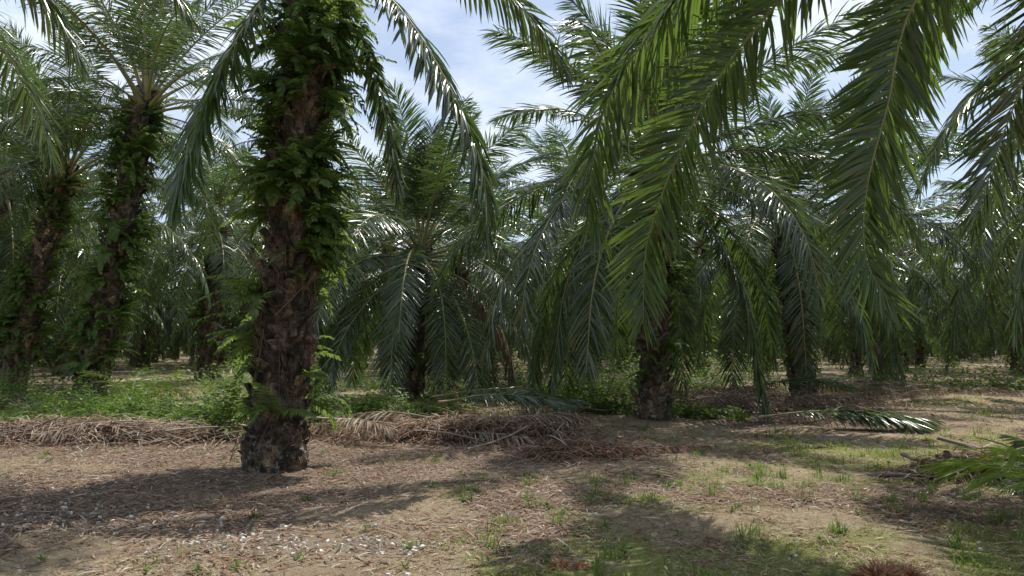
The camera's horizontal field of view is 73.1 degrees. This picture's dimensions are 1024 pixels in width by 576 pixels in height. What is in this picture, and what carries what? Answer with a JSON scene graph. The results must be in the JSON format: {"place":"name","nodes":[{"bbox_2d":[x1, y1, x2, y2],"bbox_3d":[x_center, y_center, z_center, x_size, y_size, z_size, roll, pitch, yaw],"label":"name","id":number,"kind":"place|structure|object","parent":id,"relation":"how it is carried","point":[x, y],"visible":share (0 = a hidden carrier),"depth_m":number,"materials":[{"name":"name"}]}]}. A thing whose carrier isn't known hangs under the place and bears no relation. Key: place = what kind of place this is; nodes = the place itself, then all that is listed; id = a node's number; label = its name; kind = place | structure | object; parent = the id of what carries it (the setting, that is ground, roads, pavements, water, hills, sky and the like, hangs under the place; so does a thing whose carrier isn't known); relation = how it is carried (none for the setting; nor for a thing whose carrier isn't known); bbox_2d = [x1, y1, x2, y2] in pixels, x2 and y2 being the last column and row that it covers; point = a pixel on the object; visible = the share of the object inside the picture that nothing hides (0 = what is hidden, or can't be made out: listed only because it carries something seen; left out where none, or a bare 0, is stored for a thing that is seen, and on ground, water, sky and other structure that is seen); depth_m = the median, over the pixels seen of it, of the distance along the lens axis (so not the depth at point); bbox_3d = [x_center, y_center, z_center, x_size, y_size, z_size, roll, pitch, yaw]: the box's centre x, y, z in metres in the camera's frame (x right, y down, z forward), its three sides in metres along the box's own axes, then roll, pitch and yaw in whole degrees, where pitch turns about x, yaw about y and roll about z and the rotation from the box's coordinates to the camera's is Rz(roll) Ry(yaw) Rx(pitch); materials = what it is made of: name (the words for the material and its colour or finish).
{"place":"outdoors","nodes":[
{"label":"outdoors","id":0,"kind":"place"},
{"bbox_2d":[0,349,1023,575],"bbox_3d":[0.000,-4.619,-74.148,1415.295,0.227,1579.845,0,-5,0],"label":"ground","id":1,"kind":"structure","parent":0,"point":[899,541],"depth_m":7.24,"materials":[{"name":"soil"}]},
{"bbox_2d":[0,0,203,177],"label":"oil palm","id":2,"kind":"object","parent":1,"relation":"on","point":[64,31],"visible":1,"depth_m":12.71,"materials":[{"name":"green plant"}]},
{"bbox_2d":[0,390,216,411],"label":"dead frond pile","id":3,"kind":"object","parent":1,"relation":"on","point":[16,400],"visible":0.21,"depth_m":17.64,"materials":[{"name":"brown plant"}]},
{"bbox_2d":[0,15,240,392],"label":"oil palm","id":4,"kind":"object","parent":1,"relation":"on","point":[34,273],"visible":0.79,"depth_m":23.88,"materials":[{"name":"green plant"}]},
{"bbox_2d":[78,364,193,409],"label":"undergrowth","id":5,"kind":"object","parent":1,"relation":"on","point":[159,383],"visible":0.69,"depth_m":17.52,"materials":[{"name":"green plant"}]},
{"bbox_2d":[0,0,361,399],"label":"oil palm","id":6,"kind":"object","parent":1,"relation":"on","point":[140,117],"visible":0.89,"depth_m":21.03,"materials":[{"name":"green plant"}]},
{"bbox_2d":[71,136,338,380],"bbox_3d":[-13.896,-1.297,32.154,10.968,11.606,11.565,-2,-5,23],"label":"oil palm","id":7,"kind":"object","parent":1,"relation":"on","point":[206,350],"visible":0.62,"depth_m":31.52,"materials":[{"name":"green plant"}]},
{"bbox_2d":[182,360,251,438],"bbox_3d":[-5.076,1.987,12.346,1.314,1.433,1.400,0,-5,0],"label":"shrub","id":8,"kind":"object","parent":1,"relation":"on","point":[228,417],"visible":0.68,"depth_m":12.19,"materials":[{"name":"green plant"}]},
{"bbox_2d":[0,411,446,450],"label":"dead frond pile","id":9,"kind":"object","parent":1,"relation":"on","point":[49,429],"visible":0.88,"depth_m":11.68,"materials":[{"name":"brown plant"}]},
{"bbox_2d":[0,360,449,444],"bbox_3d":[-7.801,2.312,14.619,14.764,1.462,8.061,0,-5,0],"label":"undergrowth","id":10,"kind":"object","parent":1,"relation":"on","point":[140,409],"visible":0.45,"depth_m":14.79,"materials":[{"name":"green plant"}]},
{"bbox_2d":[29,338,542,396],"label":"undergrowth","id":11,"kind":"object","parent":1,"relation":"on","point":[343,388],"visible":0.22,"depth_m":26.07,"materials":[{"name":"green plant"}]},
{"bbox_2d":[120,395,612,421],"bbox_3d":[-3.728,2.960,16.619,12.496,0.750,4.679,-1,-5,13],"label":"dead frond pile","id":12,"kind":"object","parent":1,"relation":"on","point":[529,411],"visible":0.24,"depth_m":15.99,"materials":[{"name":"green plant"}]},
{"bbox_2d":[158,0,576,472],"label":"oil palm","id":13,"kind":"object","parent":1,"relation":"on","point":[292,178],"visible":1,"depth_m":9.31,"materials":[{"name":"green plant"}]},
{"bbox_2d":[187,371,615,433],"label":"undergrowth","id":14,"kind":"object","parent":1,"relation":"on","point":[378,401],"visible":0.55,"depth_m":15.08,"materials":[{"name":"green plant"}]},
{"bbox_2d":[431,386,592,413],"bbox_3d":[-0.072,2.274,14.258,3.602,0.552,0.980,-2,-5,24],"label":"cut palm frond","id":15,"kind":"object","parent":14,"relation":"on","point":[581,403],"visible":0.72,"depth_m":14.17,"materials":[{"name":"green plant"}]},
{"bbox_2d":[229,77,612,407],"bbox_3d":[-2.599,-1.084,21.174,10.883,9.516,11.330,0,-5,0],"label":"oil palm","id":16,"kind":"object","parent":1,"relation":"on","point":[410,318],"visible":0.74,"depth_m":19.86,"materials":[{"name":"green plant"}]},
{"bbox_2d":[340,155,568,380],"bbox_3d":[-2.570,-0.882,32.367,11.050,10.859,10.422,1,-5,-15],"label":"oil palm","id":17,"kind":"object","parent":1,"relation":"on","point":[462,274],"visible":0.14,"depth_m":31.60,"materials":[{"name":"green plant"}]},
{"bbox_2d":[13,437,986,575],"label":"broadleaf weeds","id":18,"kind":"object","parent":1,"relation":"on","point":[605,524],"visible":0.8,"depth_m":6.26,"materials":[{"name":"green plant"}]},
{"bbox_2d":[0,456,1015,575],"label":"pale gravel","id":19,"kind":"structure","parent":1,"relation":"on","point":[252,534],"depth_m":5.85,"materials":[{"name":"grey gravel"}]},
{"bbox_2d":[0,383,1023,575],"bbox_3d":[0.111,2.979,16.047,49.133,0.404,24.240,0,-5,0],"label":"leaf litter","id":20,"kind":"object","parent":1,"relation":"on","point":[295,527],"visible":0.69,"depth_m":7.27,"materials":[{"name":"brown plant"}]},
{"bbox_2d":[0,78,1023,375],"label":"distant oil palms","id":21,"kind":"object","parent":1,"relation":"on","point":[922,340],"visible":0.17,"depth_m":39.96,"materials":[{"name":"green plant"}]},
{"bbox_2d":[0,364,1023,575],"bbox_3d":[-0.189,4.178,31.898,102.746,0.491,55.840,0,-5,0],"label":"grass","id":22,"kind":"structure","parent":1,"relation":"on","point":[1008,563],"depth_m":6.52,"materials":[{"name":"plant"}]},
{"bbox_2d":[8,405,1023,575],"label":"weed tufts","id":23,"kind":"object","parent":1,"relation":"on","point":[839,529],"visible":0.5,"depth_m":7.34,"materials":[{"name":"green plant"}]},
{"bbox_2d":[35,340,1016,382],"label":"undergrowth","id":24,"kind":"object","parent":1,"relation":"on","point":[607,364],"visible":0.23,"depth_m":43.05,"materials":[{"name":"green plant"}]},
{"bbox_2d":[306,407,759,452],"bbox_3d":[-0.084,2.572,12.392,9.394,0.864,3.726,-1,-5,11],"label":"dead frond pile","id":25,"kind":"object","parent":1,"relation":"on","point":[465,430],"visible":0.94,"depth_m":12.11,"materials":[{"name":"brown plant"}]},
{"bbox_2d":[438,388,580,413],"bbox_3d":[-0.057,2.205,13.365,2.805,0.505,0.848,0,-5,0],"label":"cut palm frond","id":26,"kind":"object","parent":25,"relation":"on","point":[544,401],"visible":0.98,"depth_m":13.26,"materials":[{"name":"green plant"}]},
{"bbox_2d":[357,350,719,405],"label":"undergrowth","id":27,"kind":"object","parent":1,"relation":"on","point":[521,374],"visible":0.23,"depth_m":21.71,"materials":[{"name":"green plant"}]},
{"bbox_2d":[547,556,573,570],"bbox_3d":[0.361,2.034,5.049,0.236,0.158,0.232,0,-5,0],"label":"empty fruit bunch","id":28,"kind":"object","parent":1,"relation":"on","point":[563,564],"visible":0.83,"depth_m":5.03,"materials":[{"name":"brown plant"}]},
{"bbox_2d":[571,560,589,570],"bbox_3d":[0.500,2.034,5.066,0.170,0.107,0.162,0,-5,0],"label":"empty fruit bunch","id":29,"kind":"object","parent":1,"relation":"on","point":[580,565],"visible":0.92,"depth_m":5.05,"materials":[{"name":"brown plant"}]},
{"bbox_2d":[439,119,742,386],"bbox_3d":[2.959,-1.159,27.354,12.211,10.552,11.914,0,-5,0],"label":"oil palm","id":30,"kind":"object","parent":1,"relation":"on","point":[556,166],"visible":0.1,"depth_m":26.21,"materials":[{"name":"green plant"}]},
{"bbox_2d":[479,432,711,467],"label":"rust litter","id":31,"kind":"object","parent":1,"relation":"on","point":[564,447],"visible":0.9,"depth_m":10.61,"materials":[{"name":"brown plant"}]},
{"bbox_2d":[488,374,748,415],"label":"undergrowth","id":32,"kind":"object","parent":1,"relation":"on","point":[609,403],"visible":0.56,"depth_m":16.81,"materials":[{"name":"green plant"}]},
{"bbox_2d":[428,0,930,423],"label":"oil palm","id":33,"kind":"object","parent":1,"relation":"on","point":[655,389],"visible":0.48,"depth_m":15.23,"materials":[{"name":"green plant"}]},
{"bbox_2d":[630,403,762,422],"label":"undergrowth","id":34,"kind":"object","parent":1,"relation":"on","point":[711,412],"visible":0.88,"depth_m":15.60,"materials":[{"name":"green plant"}]},
{"bbox_2d":[457,343,947,396],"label":"undergrowth","id":35,"kind":"object","parent":1,"relation":"on","point":[705,381],"visible":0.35,"depth_m":26.02,"materials":[{"name":"green plant"}]},
{"bbox_2d":[601,387,977,428],"bbox_3d":[7.025,2.996,17.981,12.116,0.982,7.860,-2,-5,23],"label":"dead frond pile","id":36,"kind":"object","parent":1,"relation":"on","point":[751,403],"visible":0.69,"depth_m":17.27,"materials":[{"name":"brown plant"}]},
{"bbox_2d":[744,376,856,392],"bbox_3d":[7.913,2.659,18.744,3.521,0.588,0.973,1,-5,-16],"label":"cut palm frond","id":37,"kind":"object","parent":36,"relation":"on","point":[822,381],"visible":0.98,"depth_m":18.81,"materials":[{"name":"green plant"}]},
{"bbox_2d":[561,0,1023,353],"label":"oil palm","id":38,"kind":"object","parent":1,"relation":"on","point":[899,53],"visible":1,"depth_m":7.44,"materials":[{"name":"green plant"}]},
{"bbox_2d":[613,62,981,397],"bbox_3d":[8.888,-1.532,23.143,11.791,10.789,11.916,0,-5,0],"label":"oil palm","id":39,"kind":"object","parent":1,"relation":"on","point":[797,338],"visible":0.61,"depth_m":21.34,"materials":[{"name":"green plant"}]},
{"bbox_2d":[671,377,1023,403],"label":"dead frond pile","id":40,"kind":"object","parent":1,"relation":"on","point":[908,394],"visible":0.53,"depth_m":22.89,"materials":[{"name":"brown plant"}]},
{"bbox_2d":[761,406,947,428],"bbox_3d":[6.790,2.595,13.791,3.432,0.419,1.048,-1,-5,17],"label":"cut palm frond","id":41,"kind":"object","parent":1,"relation":"on","point":[835,412],"visible":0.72,"depth_m":13.70,"materials":[{"name":"green plant"}]},
{"bbox_2d":[716,343,1023,399],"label":"undergrowth","id":42,"kind":"object","parent":1,"relation":"on","point":[991,382],"visible":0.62,"depth_m":25.37,"materials":[{"name":"green plant"}]},
{"bbox_2d":[809,409,939,434],"bbox_3d":[7.024,2.619,13.454,2.278,0.487,0.907,-2,-5,18],"label":"cut palm frond","id":43,"kind":"object","parent":1,"relation":"on","point":[902,421],"visible":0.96,"depth_m":13.22,"materials":[{"name":"green plant"}]},
{"bbox_2d":[846,556,906,575],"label":"empty fruit bunch","id":44,"kind":"object","parent":1,"relation":"on","point":[879,570],"visible":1,"depth_m":4.70,"materials":[{"name":"brown plant"}]},
{"bbox_2d":[743,120,1023,381],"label":"oil palm","id":45,"kind":"object","parent":1,"relation":"on","point":[881,360],"visible":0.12,"depth_m":27.81,"materials":[{"name":"green plant"}]},
{"bbox_2d":[893,562,928,575],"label":"empty fruit bunch","id":46,"kind":"object","parent":1,"relation":"on","point":[911,571],"visible":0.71,"depth_m":4.79,"materials":[{"name":"brown plant"}]},
{"bbox_2d":[850,436,1020,487],"bbox_3d":[6.106,2.324,8.849,3.500,0.777,1.956,0,-5,0],"label":"dead frond pile","id":47,"kind":"object","parent":1,"relation":"on","point":[947,454],"visible":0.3,"depth_m":8.82,"materials":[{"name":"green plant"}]},
{"bbox_2d":[880,21,1023,352],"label":"oil palm","id":48,"kind":"object","parent":1,"relation":"on","point":[983,254],"visible":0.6,"depth_m":21.02,"materials":[{"name":"green plant"}]},
{"bbox_2d":[911,0,1023,353],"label":"oil palm","id":49,"kind":"object","parent":1,"relation":"on","point":[941,139],"visible":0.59,"depth_m":12.69,"materials":[{"name":"green plant"}]},
{"bbox_2d":[913,436,1023,503],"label":"frond","id":50,"kind":"object","parent":1,"relation":"on","point":[948,468],"visible":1,"depth_m":6.39,"materials":[{"name":"green plant"}]},
{"bbox_2d":[992,435,1023,497],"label":"frond","id":51,"kind":"object","parent":1,"relation":"on","point":[1018,443],"visible":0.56,"depth_m":8.00,"materials":[{"name":"green plant"}]},
{"bbox_2d":[0,0,1023,285],"label":"sky","id":52,"kind":"structure","parent":0,"point":[495,83],"materials":[{"name":"white"}]}
]}

